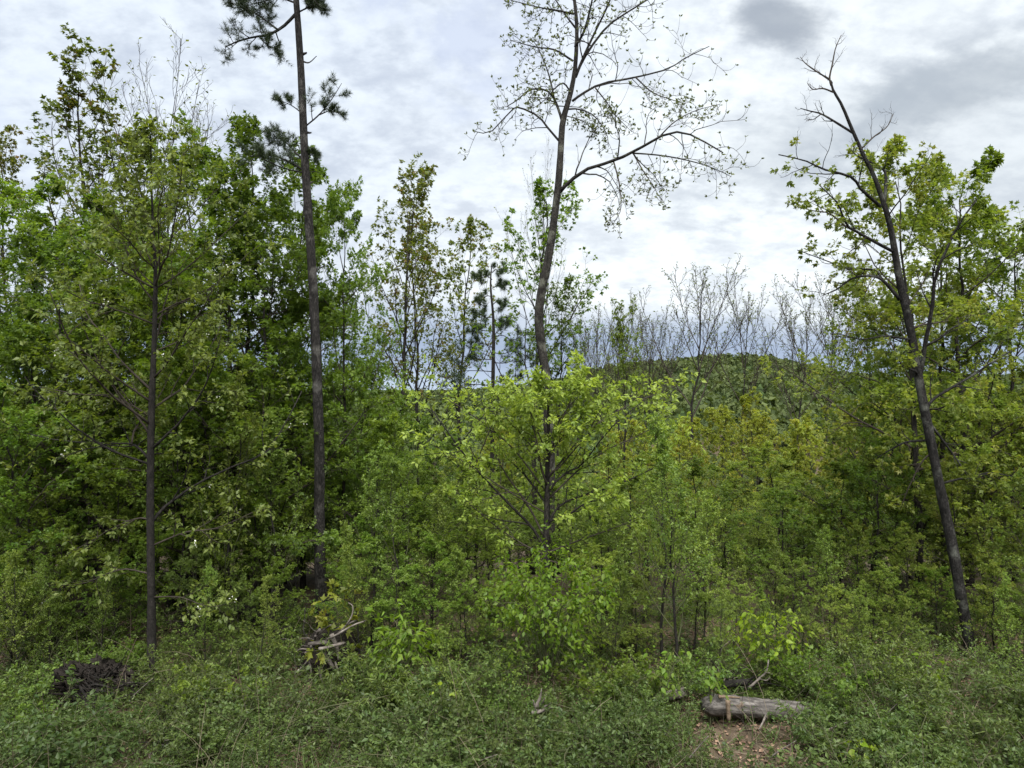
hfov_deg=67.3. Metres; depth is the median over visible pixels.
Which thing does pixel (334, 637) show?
root tangle
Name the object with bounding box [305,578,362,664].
young maple
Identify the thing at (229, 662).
shrub
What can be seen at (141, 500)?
sapling
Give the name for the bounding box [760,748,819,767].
shrub
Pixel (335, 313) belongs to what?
maple tree
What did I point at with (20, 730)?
shrub
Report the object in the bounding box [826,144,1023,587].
maple tree
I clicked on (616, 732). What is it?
tall bush
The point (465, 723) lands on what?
shrub
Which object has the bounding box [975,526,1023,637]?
maple tree
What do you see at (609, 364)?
bare tree
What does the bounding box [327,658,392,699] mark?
shrub
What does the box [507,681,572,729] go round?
shrub
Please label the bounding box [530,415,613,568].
young tree
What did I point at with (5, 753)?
shrub
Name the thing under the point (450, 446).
maple tree
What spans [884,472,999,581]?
undergrowth maple
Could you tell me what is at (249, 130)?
maple tree
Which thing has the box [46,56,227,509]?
bare tree
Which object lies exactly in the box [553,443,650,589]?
maple tree
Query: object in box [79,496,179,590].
undergrowth maple
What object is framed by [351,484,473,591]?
undergrowth maple
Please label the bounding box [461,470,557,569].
undergrowth maple
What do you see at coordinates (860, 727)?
tall bush
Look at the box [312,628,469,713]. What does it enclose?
shrub
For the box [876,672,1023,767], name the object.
shrub
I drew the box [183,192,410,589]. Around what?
maple tree
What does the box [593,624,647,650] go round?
shrub
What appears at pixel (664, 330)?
bare tree
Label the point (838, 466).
undergrowth maple
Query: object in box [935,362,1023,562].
maple tree
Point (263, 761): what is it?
shrub
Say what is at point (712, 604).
shrub
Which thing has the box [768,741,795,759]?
stick
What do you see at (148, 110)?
bare tree
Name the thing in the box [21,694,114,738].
tall bush
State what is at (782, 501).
undergrowth maple
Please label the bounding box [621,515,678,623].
maple tree
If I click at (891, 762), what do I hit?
shrub
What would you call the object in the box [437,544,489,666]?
sapling
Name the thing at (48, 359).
maple tree
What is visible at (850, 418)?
young tree
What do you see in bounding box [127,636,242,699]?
broad leaved bush
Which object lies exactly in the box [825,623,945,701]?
broad leaved bush
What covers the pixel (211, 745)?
tall bush
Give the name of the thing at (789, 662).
broad leaved bush
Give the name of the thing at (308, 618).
shrub
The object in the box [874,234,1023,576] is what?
maple tree
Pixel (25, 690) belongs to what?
broad leaved bush
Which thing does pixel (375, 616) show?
shrub
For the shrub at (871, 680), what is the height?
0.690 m
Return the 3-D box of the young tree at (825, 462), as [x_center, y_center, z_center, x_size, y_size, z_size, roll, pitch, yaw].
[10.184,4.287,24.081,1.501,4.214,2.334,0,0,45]
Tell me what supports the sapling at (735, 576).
on the ground at (310, 584)
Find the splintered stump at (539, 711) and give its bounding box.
[531,688,552,747]
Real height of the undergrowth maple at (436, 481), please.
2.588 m
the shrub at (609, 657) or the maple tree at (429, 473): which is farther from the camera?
the maple tree at (429, 473)
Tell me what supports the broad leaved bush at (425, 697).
on the ground at (310, 584)
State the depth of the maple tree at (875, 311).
15.15 m
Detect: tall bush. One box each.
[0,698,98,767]
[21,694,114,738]
[56,655,240,744]
[177,675,318,767]
[315,715,401,767]
[342,673,494,767]
[359,652,556,767]
[442,688,571,767]
[535,683,696,767]
[595,685,684,767]
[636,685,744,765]
[763,677,933,767]
[814,693,971,767]
[857,715,1022,767]
[936,696,1023,767]
[939,683,1023,745]
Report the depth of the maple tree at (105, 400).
18.49 m
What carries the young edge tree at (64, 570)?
on the ground at (310, 584)
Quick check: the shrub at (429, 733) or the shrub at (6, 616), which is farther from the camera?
the shrub at (6, 616)
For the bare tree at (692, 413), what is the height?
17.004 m
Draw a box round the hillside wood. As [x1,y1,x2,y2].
[25,351,1023,459]
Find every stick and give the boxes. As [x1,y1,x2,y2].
[687,736,708,761]
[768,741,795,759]
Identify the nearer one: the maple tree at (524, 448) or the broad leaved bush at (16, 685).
the broad leaved bush at (16, 685)
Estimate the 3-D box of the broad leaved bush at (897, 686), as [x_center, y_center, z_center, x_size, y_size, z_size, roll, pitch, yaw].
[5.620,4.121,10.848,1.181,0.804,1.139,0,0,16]
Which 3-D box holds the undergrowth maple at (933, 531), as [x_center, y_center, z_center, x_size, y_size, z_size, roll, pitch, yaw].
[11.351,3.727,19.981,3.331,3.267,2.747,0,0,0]
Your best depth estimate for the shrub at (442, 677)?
10.98 m
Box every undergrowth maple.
[0,445,46,564]
[1,442,138,592]
[2,449,45,557]
[5,474,121,581]
[76,440,178,577]
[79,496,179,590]
[107,487,205,570]
[135,520,251,601]
[136,524,217,572]
[159,509,284,585]
[214,457,337,577]
[250,472,336,583]
[259,469,356,570]
[282,490,360,571]
[290,482,389,587]
[304,463,415,574]
[335,476,420,573]
[351,469,452,566]
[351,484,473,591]
[405,452,535,605]
[407,479,474,567]
[409,497,480,567]
[436,503,511,568]
[454,464,567,570]
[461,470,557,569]
[488,497,569,568]
[490,478,613,600]
[509,456,629,582]
[555,486,636,567]
[563,466,700,608]
[590,466,705,573]
[597,454,722,568]
[598,517,653,567]
[632,453,779,595]
[650,502,729,571]
[668,462,799,569]
[686,479,766,579]
[702,440,888,577]
[711,494,814,571]
[725,483,849,607]
[747,457,849,567]
[748,452,924,603]
[774,494,892,569]
[806,455,925,586]
[812,460,911,571]
[842,448,1005,589]
[845,492,939,570]
[879,471,1004,571]
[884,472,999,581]
[909,480,1023,604]
[963,472,1023,574]
[993,465,1023,549]
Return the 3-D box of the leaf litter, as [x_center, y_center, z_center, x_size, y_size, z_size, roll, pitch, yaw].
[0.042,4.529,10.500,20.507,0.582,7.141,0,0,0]
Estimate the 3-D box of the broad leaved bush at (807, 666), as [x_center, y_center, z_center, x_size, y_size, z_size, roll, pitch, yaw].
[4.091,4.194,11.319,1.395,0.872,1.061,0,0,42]
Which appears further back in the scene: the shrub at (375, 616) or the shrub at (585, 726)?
the shrub at (375, 616)
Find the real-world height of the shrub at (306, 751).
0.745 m
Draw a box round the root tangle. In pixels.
[282,601,377,694]
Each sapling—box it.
[0,549,53,682]
[23,557,83,666]
[78,545,128,652]
[111,362,235,639]
[174,559,226,671]
[182,368,268,652]
[208,417,288,637]
[217,406,316,638]
[240,574,282,674]
[265,432,333,614]
[325,541,345,617]
[327,520,380,669]
[332,438,408,649]
[358,452,447,663]
[402,485,460,662]
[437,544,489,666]
[577,582,602,669]
[594,550,632,668]
[606,417,708,664]
[617,412,715,679]
[668,489,730,664]
[697,577,743,678]
[717,544,760,656]
[742,577,777,681]
[751,520,796,639]
[790,594,817,650]
[807,523,860,648]
[846,585,878,655]
[889,595,920,658]
[942,574,957,632]
[993,572,1023,678]
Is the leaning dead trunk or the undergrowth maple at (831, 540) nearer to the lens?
the leaning dead trunk
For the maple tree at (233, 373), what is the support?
on the ground at (310, 584)
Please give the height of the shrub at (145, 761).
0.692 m
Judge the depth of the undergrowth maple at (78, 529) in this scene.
15.83 m
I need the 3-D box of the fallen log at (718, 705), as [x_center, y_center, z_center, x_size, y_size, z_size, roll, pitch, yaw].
[4.050,4.481,10.398,3.003,0.724,0.613,0,0,-10]
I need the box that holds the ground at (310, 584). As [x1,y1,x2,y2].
[0,432,1023,767]
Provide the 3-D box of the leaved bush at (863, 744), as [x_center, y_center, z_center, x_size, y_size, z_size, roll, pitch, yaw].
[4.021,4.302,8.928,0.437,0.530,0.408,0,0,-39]
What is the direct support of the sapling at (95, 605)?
on the ground at (310, 584)
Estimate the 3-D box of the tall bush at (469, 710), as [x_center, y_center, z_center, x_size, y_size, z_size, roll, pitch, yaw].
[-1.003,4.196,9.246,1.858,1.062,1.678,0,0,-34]
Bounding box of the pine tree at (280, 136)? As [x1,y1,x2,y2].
[214,0,351,627]
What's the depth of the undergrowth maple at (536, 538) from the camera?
23.20 m
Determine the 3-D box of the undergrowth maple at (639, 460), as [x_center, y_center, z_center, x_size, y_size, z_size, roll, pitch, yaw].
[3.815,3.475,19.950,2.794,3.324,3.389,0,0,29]
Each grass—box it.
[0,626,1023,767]
[0,630,1023,767]
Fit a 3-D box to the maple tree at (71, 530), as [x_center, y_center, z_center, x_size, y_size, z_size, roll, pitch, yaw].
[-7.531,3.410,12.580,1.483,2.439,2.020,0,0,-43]
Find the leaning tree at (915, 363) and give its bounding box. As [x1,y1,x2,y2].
[768,36,1023,658]
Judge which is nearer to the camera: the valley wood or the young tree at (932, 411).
the young tree at (932, 411)
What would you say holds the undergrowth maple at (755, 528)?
on the ground at (310, 584)
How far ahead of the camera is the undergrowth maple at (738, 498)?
17.65 m
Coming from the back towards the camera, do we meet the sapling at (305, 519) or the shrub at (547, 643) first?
the sapling at (305, 519)
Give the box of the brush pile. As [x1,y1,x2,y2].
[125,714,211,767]
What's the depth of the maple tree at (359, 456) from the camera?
14.86 m
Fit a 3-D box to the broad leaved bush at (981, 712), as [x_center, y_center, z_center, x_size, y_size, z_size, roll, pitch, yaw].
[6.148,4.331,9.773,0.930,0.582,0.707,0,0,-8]
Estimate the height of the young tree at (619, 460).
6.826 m
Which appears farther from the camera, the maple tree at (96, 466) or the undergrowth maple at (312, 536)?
the undergrowth maple at (312, 536)
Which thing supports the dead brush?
on the ground at (310, 584)
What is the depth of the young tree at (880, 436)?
40.25 m
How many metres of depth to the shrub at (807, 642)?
13.09 m
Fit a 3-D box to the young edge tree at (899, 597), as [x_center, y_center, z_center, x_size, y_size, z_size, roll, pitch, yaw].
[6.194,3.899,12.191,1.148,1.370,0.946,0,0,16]
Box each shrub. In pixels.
[0,588,59,632]
[0,593,118,677]
[0,655,63,709]
[0,667,137,767]
[0,694,68,728]
[0,698,68,756]
[0,712,74,767]
[1,693,124,760]
[2,757,48,767]
[19,735,119,767]
[30,607,103,624]
[39,591,168,637]
[42,614,146,655]
[49,703,189,767]
[58,728,135,765]
[97,655,194,717]
[100,667,235,743]
[136,655,210,696]
[137,689,276,767]
[139,639,172,663]
[141,642,402,767]
[144,675,334,767]
[148,659,266,711]
[158,756,173,767]
[165,722,293,767]
[172,648,231,667]
[179,642,264,683]
[191,589,336,643]
[204,636,303,680]
[216,728,306,767]
[240,619,307,666]
[253,687,387,766]
[266,597,341,633]
[305,687,455,765]
[307,644,503,748]
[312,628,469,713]
[316,716,465,767]
[323,680,414,734]
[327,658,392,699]
[328,730,401,767]
[344,608,393,625]
[348,711,633,767]
[351,722,478,767]
[353,613,422,658]
[364,728,465,767]
[394,722,491,767]
[402,646,507,701]
[403,745,565,767]
[406,621,459,655]
[409,715,492,760]
[412,693,531,767]
[447,644,529,680]
[448,659,544,735]
[455,595,540,629]
[470,625,514,646]
[471,619,582,680]
[486,754,498,767]
[492,715,570,767]
[506,710,641,767]
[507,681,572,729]
[514,737,608,767]
[524,630,582,658]
[524,669,584,709]
[525,741,647,767]
[531,695,781,767]
[536,700,665,760]
[538,595,621,623]
[554,622,652,665]
[559,647,610,677]
[571,668,674,727]
[575,573,697,644]
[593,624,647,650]
[603,658,714,767]
[621,692,680,714]
[626,657,690,681]
[660,737,715,767]
[665,578,780,620]
[666,642,723,665]
[671,644,761,691]
[684,748,764,767]
[707,598,747,629]
[724,663,779,696]
[750,658,880,723]
[755,595,824,627]
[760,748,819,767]
[771,761,813,767]
[773,685,985,767]
[777,706,983,767]
[779,635,822,649]
[789,679,1020,767]
[795,687,872,744]
[799,643,892,671]
[802,716,928,767]
[813,660,937,730]
[819,556,997,635]
[831,611,917,657]
[871,685,976,722]
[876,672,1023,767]
[882,609,959,671]
[892,647,1023,728]
[913,592,1023,627]
[915,709,1013,757]
[917,665,976,694]
[918,752,943,767]
[937,739,1023,767]
[977,638,1023,682]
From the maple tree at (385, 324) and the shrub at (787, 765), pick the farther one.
the maple tree at (385, 324)
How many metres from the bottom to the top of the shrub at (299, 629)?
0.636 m
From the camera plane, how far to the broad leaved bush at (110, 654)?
11.56 m
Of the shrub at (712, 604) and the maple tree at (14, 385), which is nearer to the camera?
the shrub at (712, 604)
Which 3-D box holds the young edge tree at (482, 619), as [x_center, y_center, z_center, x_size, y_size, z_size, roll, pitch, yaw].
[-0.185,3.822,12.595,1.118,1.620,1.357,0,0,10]
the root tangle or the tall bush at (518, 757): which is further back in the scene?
the root tangle
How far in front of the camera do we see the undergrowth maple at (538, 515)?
15.59 m
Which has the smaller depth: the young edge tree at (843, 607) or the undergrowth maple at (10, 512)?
the young edge tree at (843, 607)
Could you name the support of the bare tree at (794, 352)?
on the ground at (310, 584)
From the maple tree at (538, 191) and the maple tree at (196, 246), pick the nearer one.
the maple tree at (196, 246)
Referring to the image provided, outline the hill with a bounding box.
[14,364,1019,457]
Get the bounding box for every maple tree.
[0,22,177,570]
[0,124,63,563]
[0,172,156,562]
[0,187,309,603]
[0,208,236,591]
[0,210,145,587]
[0,232,227,610]
[0,273,224,616]
[0,291,113,540]
[0,291,138,595]
[0,313,50,452]
[0,347,173,620]
[0,351,46,475]
[0,378,105,646]
[0,467,73,612]
[1,282,196,577]
[2,516,111,657]
[6,248,250,571]
[27,106,351,578]
[30,460,186,629]
[35,361,95,533]
[37,226,312,610]
[68,257,285,620]
[82,168,382,610]
[89,321,352,625]
[103,110,391,597]
[117,265,365,570]
[143,136,385,575]
[156,205,407,611]
[181,360,309,562]
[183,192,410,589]
[186,331,361,611]
[186,522,267,636]
[237,450,327,596]
[243,308,433,565]
[284,175,411,593]
[291,365,428,580]
[301,412,444,598]
[326,151,453,566]
[333,411,492,612]
[341,388,426,569]
[361,415,462,575]
[370,201,487,567]
[383,213,519,545]
[387,463,503,609]
[405,431,493,556]
[408,452,523,584]
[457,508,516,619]
[461,176,608,574]
[480,430,576,571]
[510,273,596,573]
[539,445,604,555]
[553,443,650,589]
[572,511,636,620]
[589,296,673,541]
[610,467,689,580]
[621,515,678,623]
[648,504,728,594]
[701,493,753,577]
[727,492,796,586]
[757,133,1023,603]
[771,513,840,607]
[783,496,857,584]
[811,175,1023,581]
[813,518,891,628]
[818,285,997,590]
[818,426,938,615]
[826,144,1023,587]
[826,420,891,560]
[836,257,904,570]
[865,203,1023,582]
[870,521,965,633]
[873,329,1007,564]
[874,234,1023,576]
[875,473,958,562]
[887,383,1023,608]
[897,453,1022,620]
[931,398,1021,550]
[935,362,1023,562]
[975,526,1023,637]
[976,467,1023,645]
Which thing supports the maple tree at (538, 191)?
on the ground at (310, 584)
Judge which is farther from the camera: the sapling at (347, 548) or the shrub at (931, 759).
the sapling at (347, 548)
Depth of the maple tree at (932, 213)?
17.37 m
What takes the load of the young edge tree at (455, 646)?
on the ground at (310, 584)
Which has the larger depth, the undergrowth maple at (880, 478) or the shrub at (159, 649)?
the undergrowth maple at (880, 478)
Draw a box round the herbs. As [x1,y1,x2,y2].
[0,591,1023,767]
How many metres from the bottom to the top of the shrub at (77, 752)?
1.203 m
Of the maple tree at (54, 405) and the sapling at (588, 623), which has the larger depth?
the maple tree at (54, 405)
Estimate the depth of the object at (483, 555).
14.60 m
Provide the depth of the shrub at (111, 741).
9.32 m
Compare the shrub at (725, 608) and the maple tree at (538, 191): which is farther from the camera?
the maple tree at (538, 191)
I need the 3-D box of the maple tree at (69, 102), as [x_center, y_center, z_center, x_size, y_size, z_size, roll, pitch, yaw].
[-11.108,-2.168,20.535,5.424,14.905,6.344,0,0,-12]
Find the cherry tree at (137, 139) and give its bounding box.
[0,111,307,686]
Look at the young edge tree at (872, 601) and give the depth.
12.26 m
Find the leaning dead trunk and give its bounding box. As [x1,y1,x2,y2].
[169,566,291,639]
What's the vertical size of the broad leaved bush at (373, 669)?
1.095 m
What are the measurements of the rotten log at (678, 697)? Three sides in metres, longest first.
0.446 x 0.178 x 0.177 m
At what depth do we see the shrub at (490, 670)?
10.49 m
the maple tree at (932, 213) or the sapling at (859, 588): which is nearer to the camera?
the sapling at (859, 588)
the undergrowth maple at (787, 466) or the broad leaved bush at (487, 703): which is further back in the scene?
the undergrowth maple at (787, 466)
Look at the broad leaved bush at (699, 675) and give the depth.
11.05 m
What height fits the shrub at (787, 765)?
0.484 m
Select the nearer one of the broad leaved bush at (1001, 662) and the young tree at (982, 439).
the broad leaved bush at (1001, 662)
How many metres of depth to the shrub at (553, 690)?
10.65 m
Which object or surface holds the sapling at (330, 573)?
on the ground at (310, 584)
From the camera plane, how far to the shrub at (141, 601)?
14.30 m
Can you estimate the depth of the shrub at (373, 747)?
8.75 m
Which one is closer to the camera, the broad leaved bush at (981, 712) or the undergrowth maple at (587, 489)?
the broad leaved bush at (981, 712)
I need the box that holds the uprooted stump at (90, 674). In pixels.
[19,649,148,715]
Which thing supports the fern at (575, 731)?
on the ground at (310, 584)
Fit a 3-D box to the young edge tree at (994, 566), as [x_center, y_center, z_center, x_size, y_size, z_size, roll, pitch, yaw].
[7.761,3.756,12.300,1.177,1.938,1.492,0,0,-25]
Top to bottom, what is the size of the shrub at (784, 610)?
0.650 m
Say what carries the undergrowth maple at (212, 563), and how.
on the ground at (310, 584)
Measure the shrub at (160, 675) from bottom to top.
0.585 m
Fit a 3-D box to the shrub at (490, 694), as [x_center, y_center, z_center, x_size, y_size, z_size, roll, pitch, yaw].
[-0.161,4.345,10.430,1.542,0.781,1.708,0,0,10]
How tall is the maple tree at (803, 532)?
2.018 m
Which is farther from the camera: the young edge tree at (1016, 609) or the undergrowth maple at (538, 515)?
the undergrowth maple at (538, 515)
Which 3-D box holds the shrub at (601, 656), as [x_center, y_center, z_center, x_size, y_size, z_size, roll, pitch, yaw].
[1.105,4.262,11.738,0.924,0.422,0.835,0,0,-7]
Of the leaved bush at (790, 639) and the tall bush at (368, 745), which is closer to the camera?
the tall bush at (368, 745)
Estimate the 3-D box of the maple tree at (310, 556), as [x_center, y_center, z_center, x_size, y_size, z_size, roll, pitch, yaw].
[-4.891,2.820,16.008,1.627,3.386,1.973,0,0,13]
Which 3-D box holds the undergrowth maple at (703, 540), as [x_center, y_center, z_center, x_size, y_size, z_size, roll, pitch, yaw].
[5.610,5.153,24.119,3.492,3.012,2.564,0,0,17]
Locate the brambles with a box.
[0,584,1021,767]
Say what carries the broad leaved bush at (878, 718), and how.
on the ground at (310, 584)
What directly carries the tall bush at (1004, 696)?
on the ground at (310, 584)
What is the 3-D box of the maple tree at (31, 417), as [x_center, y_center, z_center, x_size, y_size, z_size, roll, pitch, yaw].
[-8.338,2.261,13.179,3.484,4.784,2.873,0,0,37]
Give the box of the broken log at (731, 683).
[722,678,752,688]
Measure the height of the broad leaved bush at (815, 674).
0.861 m
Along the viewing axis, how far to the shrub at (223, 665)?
11.73 m
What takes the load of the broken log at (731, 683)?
on the ground at (310, 584)
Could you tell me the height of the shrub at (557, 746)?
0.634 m
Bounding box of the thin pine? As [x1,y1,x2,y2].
[435,260,534,567]
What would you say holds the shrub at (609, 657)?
on the ground at (310, 584)
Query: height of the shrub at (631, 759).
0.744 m
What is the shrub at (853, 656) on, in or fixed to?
on the ground at (310, 584)
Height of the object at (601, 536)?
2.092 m
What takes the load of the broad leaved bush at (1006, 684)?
on the ground at (310, 584)
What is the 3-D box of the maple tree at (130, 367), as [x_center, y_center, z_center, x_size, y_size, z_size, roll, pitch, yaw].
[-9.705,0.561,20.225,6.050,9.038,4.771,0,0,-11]
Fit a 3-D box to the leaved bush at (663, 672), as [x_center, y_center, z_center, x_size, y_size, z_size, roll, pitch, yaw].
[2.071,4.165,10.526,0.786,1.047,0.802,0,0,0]
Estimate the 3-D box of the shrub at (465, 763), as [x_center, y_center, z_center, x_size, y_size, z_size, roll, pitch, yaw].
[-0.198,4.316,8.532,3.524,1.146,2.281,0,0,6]
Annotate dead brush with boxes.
[697,642,799,694]
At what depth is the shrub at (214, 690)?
10.09 m
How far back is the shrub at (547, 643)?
12.75 m
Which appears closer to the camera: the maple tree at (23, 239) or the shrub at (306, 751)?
the shrub at (306, 751)
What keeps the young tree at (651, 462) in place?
on the ground at (310, 584)
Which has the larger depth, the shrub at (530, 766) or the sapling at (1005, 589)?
the sapling at (1005, 589)
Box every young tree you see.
[468,424,531,571]
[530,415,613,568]
[587,428,643,563]
[590,418,694,567]
[615,446,698,554]
[653,422,718,568]
[655,416,720,504]
[670,478,724,571]
[679,404,749,568]
[702,471,755,570]
[713,386,820,554]
[729,416,779,549]
[739,464,815,550]
[754,418,872,568]
[760,447,815,564]
[778,410,843,567]
[805,456,855,536]
[821,398,908,564]
[824,406,899,564]
[883,400,957,518]
[950,391,1020,558]
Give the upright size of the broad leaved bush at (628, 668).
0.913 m
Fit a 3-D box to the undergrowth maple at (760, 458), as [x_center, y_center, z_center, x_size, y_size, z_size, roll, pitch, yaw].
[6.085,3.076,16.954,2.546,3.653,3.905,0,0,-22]
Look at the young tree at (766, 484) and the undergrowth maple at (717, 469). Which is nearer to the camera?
the undergrowth maple at (717, 469)
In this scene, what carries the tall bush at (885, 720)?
on the ground at (310, 584)
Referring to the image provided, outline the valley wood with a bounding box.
[2,418,1023,571]
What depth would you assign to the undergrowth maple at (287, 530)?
16.65 m
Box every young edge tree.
[0,546,64,669]
[3,567,102,665]
[62,556,167,649]
[83,518,217,635]
[136,542,241,663]
[206,575,270,653]
[236,555,315,654]
[303,514,436,654]
[316,557,393,626]
[338,564,452,670]
[381,530,496,658]
[418,552,505,665]
[463,570,536,656]
[551,542,654,654]
[591,569,677,662]
[642,554,741,658]
[706,580,771,666]
[744,554,851,655]
[799,583,867,660]
[839,560,912,661]
[863,588,945,659]
[895,566,988,646]
[942,557,1023,659]
[966,574,1023,663]
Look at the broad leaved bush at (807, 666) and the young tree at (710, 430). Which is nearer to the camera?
the broad leaved bush at (807, 666)
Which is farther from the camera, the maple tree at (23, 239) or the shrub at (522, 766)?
the maple tree at (23, 239)
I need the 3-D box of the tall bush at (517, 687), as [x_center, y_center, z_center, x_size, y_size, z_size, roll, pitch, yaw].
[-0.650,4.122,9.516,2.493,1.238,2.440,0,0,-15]
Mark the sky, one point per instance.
(417, 73)
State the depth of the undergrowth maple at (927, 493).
15.65 m
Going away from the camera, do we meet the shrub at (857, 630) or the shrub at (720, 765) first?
the shrub at (720, 765)
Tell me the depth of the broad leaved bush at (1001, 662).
11.54 m
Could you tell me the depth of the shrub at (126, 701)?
10.65 m
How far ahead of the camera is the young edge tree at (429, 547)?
12.12 m
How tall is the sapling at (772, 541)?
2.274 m
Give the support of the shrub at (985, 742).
on the ground at (310, 584)
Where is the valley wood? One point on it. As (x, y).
(781, 429)
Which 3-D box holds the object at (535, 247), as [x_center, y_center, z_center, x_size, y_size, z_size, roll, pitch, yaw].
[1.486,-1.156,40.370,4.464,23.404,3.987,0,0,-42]
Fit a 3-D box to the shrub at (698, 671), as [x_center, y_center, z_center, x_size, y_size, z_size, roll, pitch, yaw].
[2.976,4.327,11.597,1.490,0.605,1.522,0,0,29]
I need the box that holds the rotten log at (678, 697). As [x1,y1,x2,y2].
[663,686,685,700]
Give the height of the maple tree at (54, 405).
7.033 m
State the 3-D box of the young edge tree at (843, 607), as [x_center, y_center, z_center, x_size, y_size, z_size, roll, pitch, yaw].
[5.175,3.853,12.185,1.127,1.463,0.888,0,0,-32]
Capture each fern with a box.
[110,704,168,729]
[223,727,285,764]
[556,720,620,752]
[915,725,980,760]
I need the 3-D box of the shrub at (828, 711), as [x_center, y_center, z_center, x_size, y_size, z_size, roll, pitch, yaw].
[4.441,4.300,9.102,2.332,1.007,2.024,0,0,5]
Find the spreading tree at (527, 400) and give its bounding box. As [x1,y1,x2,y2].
[397,349,706,634]
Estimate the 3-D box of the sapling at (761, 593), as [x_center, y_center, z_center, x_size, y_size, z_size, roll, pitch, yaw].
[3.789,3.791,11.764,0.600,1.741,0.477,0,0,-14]
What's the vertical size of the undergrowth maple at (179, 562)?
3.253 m
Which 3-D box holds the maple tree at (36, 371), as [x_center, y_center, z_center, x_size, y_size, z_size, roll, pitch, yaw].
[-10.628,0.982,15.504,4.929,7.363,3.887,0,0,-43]
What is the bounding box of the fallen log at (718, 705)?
[700,693,832,729]
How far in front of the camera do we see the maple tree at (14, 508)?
12.70 m
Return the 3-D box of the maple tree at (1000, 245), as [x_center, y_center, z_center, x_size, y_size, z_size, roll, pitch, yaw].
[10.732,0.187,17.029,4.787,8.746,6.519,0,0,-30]
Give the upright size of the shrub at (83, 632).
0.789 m
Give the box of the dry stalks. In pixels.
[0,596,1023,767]
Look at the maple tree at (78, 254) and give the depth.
15.53 m
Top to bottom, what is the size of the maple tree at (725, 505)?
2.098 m
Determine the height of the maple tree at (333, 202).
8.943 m
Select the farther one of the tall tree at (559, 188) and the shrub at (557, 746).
the tall tree at (559, 188)
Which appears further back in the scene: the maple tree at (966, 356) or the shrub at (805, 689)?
the maple tree at (966, 356)
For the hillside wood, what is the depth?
605.73 m
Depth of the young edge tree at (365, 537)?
12.24 m
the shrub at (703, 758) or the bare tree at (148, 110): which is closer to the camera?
the shrub at (703, 758)
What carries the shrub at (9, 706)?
on the ground at (310, 584)
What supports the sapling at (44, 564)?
on the ground at (310, 584)
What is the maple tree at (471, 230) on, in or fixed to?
on the ground at (310, 584)
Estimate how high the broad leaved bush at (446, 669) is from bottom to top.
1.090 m
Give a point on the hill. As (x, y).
(759, 387)
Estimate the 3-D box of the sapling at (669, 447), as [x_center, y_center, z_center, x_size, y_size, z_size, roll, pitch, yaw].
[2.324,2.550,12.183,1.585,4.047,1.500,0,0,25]
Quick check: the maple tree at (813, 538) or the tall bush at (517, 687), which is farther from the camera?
the maple tree at (813, 538)
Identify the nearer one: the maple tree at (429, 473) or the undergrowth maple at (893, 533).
the maple tree at (429, 473)
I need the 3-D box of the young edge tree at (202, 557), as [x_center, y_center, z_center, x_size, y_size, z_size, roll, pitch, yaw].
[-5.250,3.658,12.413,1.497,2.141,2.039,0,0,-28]
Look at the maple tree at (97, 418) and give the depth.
14.04 m
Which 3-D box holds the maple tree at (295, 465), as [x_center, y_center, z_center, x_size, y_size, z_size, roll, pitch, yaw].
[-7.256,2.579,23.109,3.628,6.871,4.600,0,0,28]
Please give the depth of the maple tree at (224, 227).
14.79 m
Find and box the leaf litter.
[0,618,1023,767]
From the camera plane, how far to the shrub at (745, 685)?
11.41 m
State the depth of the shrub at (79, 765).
8.88 m
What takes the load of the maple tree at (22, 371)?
on the ground at (310, 584)
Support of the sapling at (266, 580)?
on the ground at (310, 584)
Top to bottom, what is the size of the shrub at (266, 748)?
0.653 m
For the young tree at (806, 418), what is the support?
on the ground at (310, 584)
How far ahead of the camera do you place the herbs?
11.15 m
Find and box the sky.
[0,0,1023,389]
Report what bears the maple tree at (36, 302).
on the ground at (310, 584)
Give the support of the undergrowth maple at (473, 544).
on the ground at (310, 584)
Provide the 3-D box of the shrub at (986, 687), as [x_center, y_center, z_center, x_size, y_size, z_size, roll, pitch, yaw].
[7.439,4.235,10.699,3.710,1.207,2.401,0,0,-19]
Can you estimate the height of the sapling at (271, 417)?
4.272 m
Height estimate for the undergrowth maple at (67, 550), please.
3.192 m
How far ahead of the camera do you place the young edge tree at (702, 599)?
12.52 m
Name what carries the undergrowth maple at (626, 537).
on the ground at (310, 584)
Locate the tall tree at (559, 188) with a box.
[458,0,763,582]
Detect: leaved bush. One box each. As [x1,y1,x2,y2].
[0,627,103,696]
[0,646,98,715]
[0,665,44,718]
[0,700,58,752]
[65,627,148,670]
[91,622,189,681]
[124,696,195,747]
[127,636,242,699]
[156,662,267,721]
[214,623,302,682]
[323,640,446,714]
[364,599,440,680]
[382,669,477,718]
[412,623,533,702]
[429,681,457,714]
[454,677,529,728]
[465,519,640,682]
[481,671,555,725]
[539,636,665,704]
[590,668,670,720]
[614,644,691,710]
[635,645,691,707]
[665,637,745,700]
[690,621,795,686]
[690,651,728,726]
[724,591,813,696]
[733,671,799,700]
[742,638,838,697]
[746,633,876,715]
[795,657,900,719]
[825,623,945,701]
[838,736,877,767]
[849,689,929,729]
[864,641,950,705]
[892,650,950,691]
[941,624,1023,685]
[953,693,1023,744]
[971,660,1023,720]
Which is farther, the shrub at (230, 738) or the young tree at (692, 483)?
the young tree at (692, 483)
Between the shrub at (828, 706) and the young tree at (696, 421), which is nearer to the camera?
the shrub at (828, 706)
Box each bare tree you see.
[37,18,285,572]
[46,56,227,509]
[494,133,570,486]
[546,309,615,566]
[560,297,655,569]
[591,287,649,491]
[609,290,693,567]
[614,253,761,571]
[614,294,693,566]
[693,267,795,569]
[753,274,856,563]
[758,268,881,566]
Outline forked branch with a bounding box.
[748,660,771,688]

